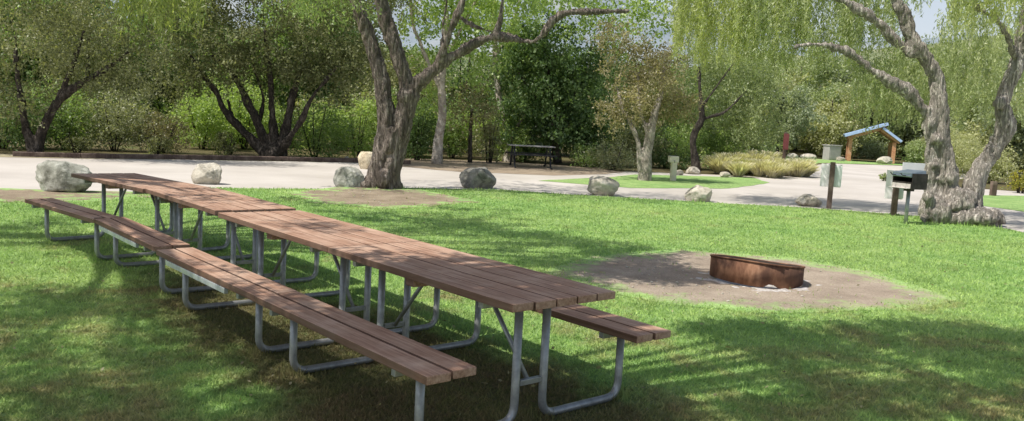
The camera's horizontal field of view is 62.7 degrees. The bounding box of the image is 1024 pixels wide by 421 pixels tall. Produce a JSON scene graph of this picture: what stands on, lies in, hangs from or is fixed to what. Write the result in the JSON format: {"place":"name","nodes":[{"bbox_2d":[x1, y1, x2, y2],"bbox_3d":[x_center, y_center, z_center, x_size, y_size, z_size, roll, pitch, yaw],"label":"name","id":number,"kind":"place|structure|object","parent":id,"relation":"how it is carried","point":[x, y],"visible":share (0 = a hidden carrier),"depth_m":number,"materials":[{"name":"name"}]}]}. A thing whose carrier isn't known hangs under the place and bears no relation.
{"place":"outdoors","nodes":[
{"label":"outdoors","id":0,"kind":"place"},
{"bbox_2d":[0,188,149,201],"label":"dirt patch","id":1,"kind":"object","parent":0,"point":[13,195],"visible":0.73,"depth_m":13.82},
{"bbox_2d":[35,160,91,191],"bbox_3d":[-7.693,-0.523,14.446,1.034,0.668,0.584,3,6,0],"label":"boulder","id":2,"kind":"object","parent":1,"relation":"on","point":[53,176],"visible":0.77,"depth_m":14.22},
{"bbox_2d":[287,187,478,209],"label":"tree root dirt","id":3,"kind":"object","parent":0,"point":[386,198],"visible":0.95,"depth_m":16.21,"materials":[{"name":"soil"}]},
{"bbox_2d":[333,166,363,186],"bbox_3d":[-3.523,-0.683,18.191,0.687,0.544,0.453,3,6,0],"label":"boulder","id":4,"kind":"object","parent":3,"relation":"on","point":[347,176],"visible":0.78,"depth_m":18.03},
{"bbox_2d":[248,0,635,188],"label":"forked tree","id":5,"kind":"object","parent":3,"relation":"on","point":[392,136],"visible":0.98,"depth_m":17.93,"materials":[{"name":"grey plant"}]},
{"bbox_2d":[402,158,617,174],"bbox_3d":[-0.092,-1.466,28.621,7.780,0.001,7.180,3,6,0],"label":"dirt pad","id":6,"kind":"object","parent":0,"point":[497,167],"visible":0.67,"depth_m":28.46,"materials":[{"name":"soil"}]},
{"bbox_2d":[405,95,446,159],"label":"shrub","id":7,"kind":"object","parent":6,"relation":"on","point":[421,141],"visible":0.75,"depth_m":29.87,"materials":[{"name":"green plant"}]},
{"bbox_2d":[446,77,499,161],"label":"tree","id":8,"kind":"object","parent":6,"relation":"on","point":[471,124],"visible":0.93,"depth_m":30.12,"materials":[{"name":"green plant"}]},
{"bbox_2d":[380,0,591,163],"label":"sycamore tree","id":9,"kind":"object","parent":6,"relation":"on","point":[440,82],"visible":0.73,"depth_m":28.25,"materials":[{"name":"green plant"}]},
{"bbox_2d":[473,99,505,162],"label":"shrub","id":10,"kind":"object","parent":6,"relation":"on","point":[491,143],"visible":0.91,"depth_m":30.87,"materials":[{"name":"green plant"}]},
{"bbox_2d":[505,144,556,169],"bbox_3d":[0.651,-1.893,29.364,1.620,0.758,1.800,2,6,-7],"label":"picnic table","id":11,"kind":"object","parent":6,"relation":"on","point":[546,155],"visible":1,"depth_m":29.04,"materials":[{"name":"black metal"}]},
{"bbox_2d":[569,142,599,167],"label":"shrub","id":12,"kind":"object","parent":6,"relation":"on","point":[581,160],"visible":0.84,"depth_m":31.30,"materials":[{"name":"green plant"}]},
{"bbox_2d":[578,131,636,170],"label":"shrub","id":13,"kind":"object","parent":6,"relation":"on","point":[609,161],"visible":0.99,"depth_m":30.33,"materials":[{"name":"green plant"}]},
{"bbox_2d":[5,24,1014,153],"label":"hills","id":14,"kind":"structure","parent":0,"point":[877,53],"depth_m":151.44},
{"bbox_2d":[0,123,1022,191],"bbox_3d":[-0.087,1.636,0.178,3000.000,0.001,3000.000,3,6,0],"label":"ground","id":15,"kind":"structure","parent":0,"point":[566,160],"depth_m":32.44,"materials":[{"name":"brown soil"}]},
{"bbox_2d":[0,0,57,84],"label":"woodland tree","id":16,"kind":"object","parent":15,"relation":"on","point":[26,56],"visible":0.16,"depth_m":33.28,"materials":[{"name":"green plant"}]},
{"bbox_2d":[0,58,68,150],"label":"shrub","id":17,"kind":"object","parent":15,"relation":"on","point":[4,144],"visible":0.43,"depth_m":24.45,"materials":[{"name":"green plant"}]},
{"bbox_2d":[0,0,107,127],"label":"woodland tree","id":18,"kind":"object","parent":15,"relation":"on","point":[28,64],"visible":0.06,"depth_m":33.91,"materials":[{"name":"green plant"}]},
{"bbox_2d":[16,75,114,150],"bbox_3d":[-14.014,-3.018,25.725,2.921,2.274,2.831,3,6,0],"label":"shrub","id":19,"kind":"object","parent":15,"relation":"on","point":[59,132],"visible":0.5,"depth_m":25.60,"materials":[{"name":"green plant"}]},
{"bbox_2d":[60,134,95,152],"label":"shrub","id":20,"kind":"object","parent":15,"relation":"on","point":[80,143],"visible":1,"depth_m":24.52,"materials":[{"name":"green plant"}]},
{"bbox_2d":[18,0,186,133],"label":"woodland tree","id":21,"kind":"object","parent":15,"relation":"on","point":[88,67],"visible":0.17,"depth_m":32.67,"materials":[{"name":"green plant"}]},
{"bbox_2d":[0,0,215,151],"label":"oak tree","id":22,"kind":"object","parent":15,"relation":"on","point":[35,142],"visible":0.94,"depth_m":22.31,"materials":[{"name":"green plant"}]},
{"bbox_2d":[55,0,181,127],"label":"woodland tree","id":23,"kind":"object","parent":15,"relation":"on","point":[99,8],"visible":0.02,"depth_m":44.06,"materials":[{"name":"green plant"}]},
{"bbox_2d":[70,71,179,150],"bbox_3d":[-12.057,-3.102,26.274,3.018,2.543,2.352,3,6,0],"label":"shrub","id":24,"kind":"object","parent":15,"relation":"on","point":[110,123],"visible":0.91,"depth_m":26.08,"materials":[{"name":"green plant"}]},
{"bbox_2d":[98,81,162,140],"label":"bush","id":25,"kind":"object","parent":15,"relation":"on","point":[135,107],"visible":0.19,"depth_m":32.96,"materials":[{"name":"green plant"}]},
{"bbox_2d":[79,1,215,136],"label":"woodland tree","id":26,"kind":"object","parent":15,"relation":"on","point":[134,53],"visible":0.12,"depth_m":35.18,"materials":[{"name":"green plant"}]},
{"bbox_2d":[145,130,175,153],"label":"shrub","id":27,"kind":"object","parent":15,"relation":"on","point":[157,145],"visible":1,"depth_m":25.68,"materials":[{"name":"green plant"}]},
{"bbox_2d":[126,108,197,152],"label":"shrub","id":28,"kind":"object","parent":15,"relation":"on","point":[173,129],"visible":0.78,"depth_m":26.54,"materials":[{"name":"green plant"}]},
{"bbox_2d":[135,14,261,137],"bbox_3d":[-14.302,-6.175,37.871,6.518,5.861,6.696,0,7,-29],"label":"woodland tree","id":29,"kind":"object","parent":15,"relation":"on","point":[189,89],"visible":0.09,"depth_m":36.25,"materials":[{"name":"green plant"}]},
{"bbox_2d":[165,65,246,148],"bbox_3d":[-10.783,-3.746,29.869,2.913,3.158,2.465,3,6,0],"label":"shrub","id":30,"kind":"object","parent":15,"relation":"on","point":[204,127],"visible":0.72,"depth_m":29.56,"materials":[{"name":"green plant"}]},
{"bbox_2d":[13,151,410,163],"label":"kerb","id":31,"kind":"structure","parent":15,"relation":"on","point":[161,156],"depth_m":24.07,"materials":[{"name":"concrete"}]},
{"bbox_2d":[204,130,238,155],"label":"shrub","id":32,"kind":"object","parent":15,"relation":"on","point":[228,149],"visible":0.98,"depth_m":26.25,"materials":[{"name":"green plant"}]},
{"bbox_2d":[198,70,280,148],"bbox_3d":[-10.007,-3.884,31.401,2.806,3.169,2.920,9,8,41],"label":"shrub","id":33,"kind":"object","parent":15,"relation":"on","point":[248,120],"visible":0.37,"depth_m":31.24,"materials":[{"name":"green plant"}]},
{"bbox_2d":[198,0,355,144],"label":"woodland tree","id":34,"kind":"object","parent":15,"relation":"on","point":[282,97],"visible":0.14,"depth_m":35.30,"materials":[{"name":"green plant"}]},
{"bbox_2d":[126,0,428,156],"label":"oak tree","id":35,"kind":"object","parent":15,"relation":"on","point":[273,142],"visible":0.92,"depth_m":26.06,"materials":[{"name":"green plant"}]},
{"bbox_2d":[263,91,372,146],"bbox_3d":[-7.570,-3.852,34.602,6.146,2.676,2.782,3,6,1],"label":"bush","id":36,"kind":"object","parent":15,"relation":"on","point":[300,108],"visible":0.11,"depth_m":34.20,"materials":[{"name":"green plant"}]},
{"bbox_2d":[277,89,360,157],"bbox_3d":[-6.499,-2.939,28.270,3.066,2.372,2.030,5,6,17],"label":"shrub","id":37,"kind":"object","parent":15,"relation":"on","point":[314,146],"visible":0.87,"depth_m":28.16,"materials":[{"name":"green plant"}]},
{"bbox_2d":[293,99,350,149],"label":"bush","id":38,"kind":"object","parent":15,"relation":"on","point":[340,114],"visible":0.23,"depth_m":31.40,"materials":[{"name":"green plant"}]},
{"bbox_2d":[254,1,413,146],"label":"woodland tree","id":39,"kind":"object","parent":15,"relation":"on","point":[365,76],"visible":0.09,"depth_m":36.07,"materials":[{"name":"green plant"}]},
{"bbox_2d":[334,99,376,157],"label":"shrub","id":40,"kind":"object","parent":15,"relation":"on","point":[360,145],"visible":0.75,"depth_m":28.81,"materials":[{"name":"green plant"}]},
{"bbox_2d":[358,151,371,168],"bbox_3d":[-4.161,-1.375,24.109,0.538,0.634,0.383,3,6,0],"label":"boulder","id":41,"kind":"object","parent":15,"relation":"on","point":[364,159],"visible":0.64,"depth_m":23.97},
{"bbox_2d":[347,87,421,156],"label":"shrub","id":42,"kind":"object","parent":15,"relation":"on","point":[393,95],"visible":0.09,"depth_m":31.25,"materials":[{"name":"green plant"}]},
{"bbox_2d":[339,92,434,150],"bbox_3d":[-4.614,-3.278,31.519,2.622,2.493,3.998,7,7,34],"label":"bush","id":43,"kind":"object","parent":15,"relation":"on","point":[373,117],"visible":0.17,"depth_m":30.43,"materials":[{"name":"green plant"}]},
{"bbox_2d":[335,36,464,149],"bbox_3d":[-5.196,-5.200,36.757,5.649,5.135,5.846,0,7,-23],"label":"woodland tree","id":44,"kind":"object","parent":15,"relation":"on","point":[393,76],"visible":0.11,"depth_m":35.22,"materials":[{"name":"green plant"}]},
{"bbox_2d":[413,99,457,153],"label":"bush","id":45,"kind":"object","parent":15,"relation":"on","point":[449,135],"visible":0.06,"depth_m":32.04,"materials":[{"name":"green plant"}]},
{"bbox_2d":[420,111,490,156],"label":"bush","id":46,"kind":"object","parent":15,"relation":"on","point":[476,150],"visible":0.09,"depth_m":34.32,"materials":[{"name":"green plant"}]},
{"bbox_2d":[443,95,475,157],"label":"shrub","id":47,"kind":"object","parent":15,"relation":"on","point":[456,133],"visible":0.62,"depth_m":32.70,"materials":[{"name":"green plant"}]},
{"bbox_2d":[420,41,530,150],"bbox_3d":[-1.954,-5.375,39.549,5.952,5.210,5.794,5,6,16],"label":"woodland tree","id":48,"kind":"object","parent":15,"relation":"on","point":[448,71],"visible":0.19,"depth_m":39.00,"materials":[{"name":"green plant"}]},
{"bbox_2d":[459,167,496,188],"bbox_3d":[-0.800,-0.696,19.680,0.872,0.648,0.697,3,6,0],"label":"boulder","id":49,"kind":"object","parent":15,"relation":"on","point":[479,177],"visible":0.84,"depth_m":19.45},
{"bbox_2d":[449,62,530,152],"bbox_3d":[-0.220,-5.277,41.281,5.502,4.833,5.317,-3,9,-45],"label":"woodland tree","id":50,"kind":"object","parent":15,"relation":"on","point":[495,97],"visible":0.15,"depth_m":39.76,"materials":[{"name":"green plant"}]},
{"bbox_2d":[455,109,535,161],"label":"bush","id":51,"kind":"object","parent":15,"relation":"on","point":[514,140],"visible":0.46,"depth_m":32.31,"materials":[{"name":"green plant"}]},
{"bbox_2d":[493,124,551,160],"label":"shrub","id":52,"kind":"object","parent":15,"relation":"on","point":[527,150],"visible":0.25,"depth_m":33.52,"materials":[{"name":"green plant"}]},
{"bbox_2d":[482,10,623,166],"bbox_3d":[1.672,-4.619,32.169,5.708,5.814,3.399,3,6,0],"label":"broadleaf tree","id":53,"kind":"object","parent":15,"relation":"on","point":[548,118],"visible":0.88,"depth_m":31.70,"materials":[{"name":"green plant"}]},
{"bbox_2d":[449,0,692,161],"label":"sycamore tree","id":54,"kind":"object","parent":15,"relation":"on","point":[646,5],"visible":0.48,"depth_m":32.10,"materials":[{"name":"green plant"}]},
{"bbox_2d":[523,32,644,157],"bbox_3d":[3.555,-5.394,39.392,6.518,5.861,6.696,2,6,-6],"label":"woodland tree","id":55,"kind":"object","parent":15,"relation":"on","point":[611,83],"visible":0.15,"depth_m":38.60,"materials":[{"name":"green plant"}]},
{"bbox_2d":[587,175,619,195],"bbox_3d":[2.121,-0.534,19.498,0.743,0.543,0.563,5,6,17],"label":"boulder","id":56,"kind":"object","parent":15,"relation":"on","point":[599,185],"visible":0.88,"depth_m":19.31,"materials":[{"name":"stone"}]},
{"bbox_2d":[563,119,672,166],"bbox_3d":[4.060,-3.055,34.549,5.342,2.326,2.418,6,7,24],"label":"bush","id":57,"kind":"object","parent":15,"relation":"on","point":[641,137],"visible":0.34,"depth_m":33.89,"materials":[{"name":"green plant"}]},
{"bbox_2d":[599,56,691,158],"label":"woodland tree","id":58,"kind":"object","parent":15,"relation":"on","point":[646,111],"visible":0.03,"depth_m":41.07,"materials":[{"name":"green plant"}]},
{"bbox_2d":[641,124,690,168],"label":"shrub","id":59,"kind":"object","parent":15,"relation":"on","point":[664,159],"visible":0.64,"depth_m":33.60,"materials":[{"name":"green plant"}]},
{"bbox_2d":[632,51,731,159],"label":"woodland tree","id":60,"kind":"object","parent":15,"relation":"on","point":[684,121],"visible":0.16,"depth_m":43.30,"materials":[{"name":"green plant"}]},
{"bbox_2d":[656,120,709,167],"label":"bush","id":61,"kind":"object","parent":15,"relation":"on","point":[681,143],"visible":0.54,"depth_m":34.14,"materials":[{"name":"green plant"}]},
{"bbox_2d":[684,185,711,201],"bbox_3d":[4.259,-0.347,19.260,0.572,0.489,0.464,7,7,33],"label":"boulder","id":62,"kind":"object","parent":15,"relation":"on","point":[698,192],"visible":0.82,"depth_m":19.12,"materials":[{"name":"stone"}]},
{"bbox_2d":[672,122,748,168],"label":"bush","id":63,"kind":"object","parent":15,"relation":"on","point":[714,145],"visible":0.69,"depth_m":34.41,"materials":[{"name":"green plant"}]},
{"bbox_2d":[700,155,741,173],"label":"grass tuft","id":64,"kind":"object","parent":15,"relation":"on","point":[715,163],"visible":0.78,"depth_m":31.48,"materials":[{"name":"plant"}]},
{"bbox_2d":[677,48,782,151],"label":"woodland tree","id":65,"kind":"object","parent":15,"relation":"on","point":[756,147],"visible":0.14,"depth_m":54.70,"materials":[{"name":"green plant"}]},
{"bbox_2d":[668,23,799,171],"bbox_3d":[8.551,-4.696,33.625,5.545,6.297,4.283,-1,7,-31],"label":"willowy tree","id":66,"kind":"object","parent":15,"relation":"on","point":[718,112],"visible":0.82,"depth_m":33.53,"materials":[{"name":"green plant"}]},
{"bbox_2d":[734,79,827,153],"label":"woodland tree","id":67,"kind":"object","parent":15,"relation":"on","point":[800,121],"visible":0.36,"depth_m":60.31,"materials":[{"name":"green plant"}]},
{"bbox_2d":[755,43,851,150],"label":"woodland tree","id":68,"kind":"object","parent":15,"relation":"on","point":[818,77],"visible":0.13,"depth_m":81.57,"materials":[{"name":"green plant"}]},
{"bbox_2d":[779,79,849,154],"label":"woodland tree","id":69,"kind":"object","parent":15,"relation":"on","point":[828,91],"visible":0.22,"depth_m":67.67,"materials":[{"name":"green plant"}]},
{"bbox_2d":[793,82,872,158],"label":"woodland tree","id":70,"kind":"object","parent":15,"relation":"on","point":[832,132],"visible":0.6,"depth_m":64.17,"materials":[{"name":"green plant"}]},
{"bbox_2d":[809,46,907,86],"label":"woodland tree","id":71,"kind":"object","parent":15,"relation":"on","point":[838,77],"visible":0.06,"depth_m":96.75,"materials":[{"name":"green plant"}]},
{"bbox_2d":[852,139,887,158],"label":"shrub","id":72,"kind":"object","parent":15,"relation":"on","point":[876,151],"visible":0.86,"depth_m":65.43,"materials":[{"name":"green plant"}]},
{"bbox_2d":[841,72,908,156],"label":"woodland tree","id":73,"kind":"object","parent":15,"relation":"on","point":[880,137],"visible":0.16,"depth_m":67.80,"materials":[{"name":"green plant"}]},
{"bbox_2d":[855,76,950,158],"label":"woodland tree","id":74,"kind":"object","parent":15,"relation":"on","point":[911,132],"visible":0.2,"depth_m":68.42,"materials":[{"name":"green plant"}]},
{"bbox_2d":[950,128,981,176],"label":"shrub","id":75,"kind":"object","parent":15,"relation":"on","point":[956,148],"visible":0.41,"depth_m":40.32,"materials":[{"name":"green plant"}]},
{"bbox_2d":[950,86,1023,175],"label":"woodland tree","id":76,"kind":"object","parent":15,"relation":"on","point":[967,133],"visible":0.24,"depth_m":44.00,"materials":[{"name":"green plant"}]},
{"bbox_2d":[957,134,1021,184],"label":"shrub","id":77,"kind":"object","parent":15,"relation":"on","point":[999,165],"visible":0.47,"depth_m":35.55,"materials":[{"name":"green plant"}]},
{"bbox_2d":[966,74,1023,164],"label":"woodland tree","id":78,"kind":"object","parent":15,"relation":"on","point":[1018,146],"visible":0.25,"depth_m":43.13,"materials":[{"name":"green plant"}]},
{"bbox_2d":[0,186,1023,420],"bbox_3d":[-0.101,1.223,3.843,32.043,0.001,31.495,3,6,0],"label":"lawn","id":79,"kind":"structure","parent":0,"point":[807,320],"depth_m":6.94,"materials":[{"name":"plant"}]},
{"bbox_2d":[25,173,230,259],"bbox_3d":[-4.172,0.028,9.384,1.890,0.742,1.715,9,8,42],"label":"picnic table","id":80,"kind":"object","parent":79,"relation":"on","point":[135,183],"visible":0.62,"depth_m":9.09,"materials":[{"name":"wood"}]},
{"bbox_2d":[39,0,360,49],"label":"pepper tree","id":81,"kind":"object","parent":79,"relation":"on","point":[162,3],"visible":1,"depth_m":9.84,"materials":[{"name":"green plant"}]},
{"bbox_2d":[95,188,318,293],"bbox_3d":[-2.834,0.246,8.038,1.717,0.742,1.890,-2,8,-40],"label":"picnic table","id":82,"kind":"object","parent":79,"relation":"on","point":[211,201],"visible":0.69,"depth_m":7.66,"materials":[{"name":"wood"}]},
{"bbox_2d":[156,210,439,352],"bbox_3d":[-1.555,0.482,6.484,1.717,0.742,1.890,-2,8,-40],"label":"picnic table","id":83,"kind":"object","parent":79,"relation":"on","point":[316,233],"visible":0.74,"depth_m":6.13,"materials":[{"name":"wood"}]},
{"bbox_2d":[255,241,670,420],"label":"picnic table","id":84,"kind":"object","parent":79,"relation":"on","point":[485,283],"visible":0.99,"depth_m":4.72,"materials":[{"name":"wood"}]},
{"bbox_2d":[9,187,1020,420],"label":"leaves","id":85,"kind":"object","parent":79,"relation":"on","point":[500,380],"visible":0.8,"depth_m":6.20,"materials":[{"name":"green plant"}]},
{"bbox_2d":[820,162,842,208],"bbox_3d":[7.241,-0.529,19.137,0.451,1.150,0.136,5,7,20],"label":"campsite sign","id":86,"kind":"object","parent":79,"relation":"on","point":[831,176],"visible":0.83,"depth_m":19.10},
{"bbox_2d":[662,0,1023,226],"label":"gnarled tree","id":87,"kind":"object","parent":79,"relation":"on","point":[945,198],"visible":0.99,"depth_m":17.91,"materials":[{"name":"green plant"}]},
{"bbox_2d":[884,170,903,215],"bbox_3d":[8.271,-0.330,18.178,0.373,1.070,0.136,4,6,11],"label":"campsite sign","id":88,"kind":"object","parent":79,"relation":"on","point":[894,194],"visible":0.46,"depth_m":18.19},
{"bbox_2d":[889,169,927,223],"bbox_3d":[7.661,-0.217,16.423,0.612,1.161,0.472,0,7,-24],"label":"barbecue grill","id":89,"kind":"object","parent":79,"relation":"on","point":[908,180],"visible":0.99,"depth_m":16.30,"materials":[{"name":"black metal"}]},
{"bbox_2d":[0,157,1023,231],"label":"road","id":90,"kind":"structure","parent":0,"point":[861,188],"depth_m":21.51,"materials":[{"name":"asphalt"}]},
{"bbox_2d":[191,163,221,184],"bbox_3d":[-6.239,-0.688,17.180,0.573,0.587,0.449,-1,7,-30],"label":"boulder","id":91,"kind":"object","parent":90,"relation":"on","point":[209,173],"visible":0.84,"depth_m":17.06,"materials":[{"name":"stone"}]},
{"bbox_2d":[722,160,755,176],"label":"grass tuft","id":92,"kind":"object","parent":90,"relation":"on","point":[738,169],"visible":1,"depth_m":30.16,"materials":[{"name":"plant"}]},
{"bbox_2d":[743,158,780,176],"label":"grass tuft","id":93,"kind":"object","parent":90,"relation":"on","point":[757,171],"visible":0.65,"depth_m":30.98,"materials":[{"name":"plant"}]},
{"bbox_2d":[759,163,788,177],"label":"grass tuft","id":94,"kind":"object","parent":90,"relation":"on","point":[772,171],"visible":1,"depth_m":30.51,"materials":[{"name":"plant"}]},
{"bbox_2d":[788,161,815,176],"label":"grass tuft","id":95,"kind":"object","parent":90,"relation":"on","point":[802,169],"visible":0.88,"depth_m":32.24,"materials":[{"name":"plant"}]},
{"bbox_2d":[795,194,821,206],"bbox_3d":[6.883,-0.219,19.525,0.592,0.323,0.438,3,6,0],"label":"boulder","id":96,"kind":"object","parent":90,"relation":"on","point":[808,200],"visible":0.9,"depth_m":19.36,"materials":[{"name":"stone"}]},
{"bbox_2d":[948,78,1021,172],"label":"woodland tree","id":97,"kind":"object","parent":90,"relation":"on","point":[971,111],"visible":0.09,"depth_m":46.59,"materials":[{"name":"green plant"}]},
{"bbox_2d":[1000,169,1023,192],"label":"shrub","id":98,"kind":"object","parent":90,"relation":"on","point":[1017,182],"visible":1,"depth_m":29.47,"materials":[{"name":"yellow plant"}]},
{"bbox_2d":[101,0,1002,66],"bbox_3d":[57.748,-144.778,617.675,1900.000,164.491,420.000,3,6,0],"label":"mountains","id":99,"kind":"structure","parent":0,"point":[435,42],"depth_m":553.29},
{"bbox_2d":[537,174,764,188],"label":"grass island","id":100,"kind":"structure","parent":0,"point":[663,181],"depth_m":25.61,"materials":[{"name":"plant"}]},
{"bbox_2d":[580,16,706,180],"bbox_3d":[3.951,-3.351,25.382,4.009,4.987,2.749,3,6,0],"label":"live oak","id":101,"kind":"object","parent":100,"relation":"on","point":[644,152],"visible":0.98,"depth_m":25.37,"materials":[{"name":"green plant"}]},
{"bbox_2d":[668,156,678,180],"bbox_3d":[5.016,-1.288,26.150,0.290,0.810,0.304,2,6,-11],"label":"water bollard","id":102,"kind":"object","parent":100,"relation":"on","point":[674,160],"visible":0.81,"depth_m":26.11,"materials":[{"name":"beige paint"}]},
{"bbox_2d":[541,249,959,312],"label":"dirt patch","id":103,"kind":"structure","parent":0,"point":[623,277],"depth_m":9.00,"materials":[{"name":"soil"}]},
{"bbox_2d":[709,254,805,288],"bbox_3d":[2.708,0.626,9.311,1.024,0.285,1.024,5,7,20],"label":"fire ring","id":104,"kind":"object","parent":103,"relation":"on","point":[749,271],"visible":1,"depth_m":8.89,"materials":[{"name":"metal"}]},
{"bbox_2d":[696,272,818,293],"bbox_3d":[2.665,0.785,9.234,1.500,0.067,1.400,5,7,20],"label":"ash drift","id":105,"kind":"object","parent":103,"relation":"on","point":[760,289],"visible":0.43,"depth_m":8.91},
{"bbox_2d":[629,0,1022,40],"label":"sky","id":106,"kind":"structure","parent":0,"point":[925,24],"materials":[{"name":"white"}]},
{"bbox_2d":[779,157,902,165],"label":"grass","id":107,"kind":"structure","parent":0,"point":[845,162],"depth_m":55.19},
{"bbox_2d":[822,144,842,159],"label":"utility box","id":108,"kind":"object","parent":107,"relation":"on","point":[831,152],"visible":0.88,"depth_m":57.61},
{"bbox_2d":[843,123,901,163],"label":"shelter","id":109,"kind":"object","parent":107,"relation":"on","point":[887,134],"visible":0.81,"depth_m":57.10,"materials":[{"name":"blue metal"}]},
{"bbox_2d":[895,137,925,162],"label":"shrub","id":110,"kind":"object","parent":107,"relation":"on","point":[913,155],"visible":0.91,"depth_m":56.63,"materials":[{"name":"green plant"}]},
{"bbox_2d":[983,195,1023,211],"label":"grass verge","id":111,"kind":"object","parent":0,"point":[1016,203],"depth_m":24.34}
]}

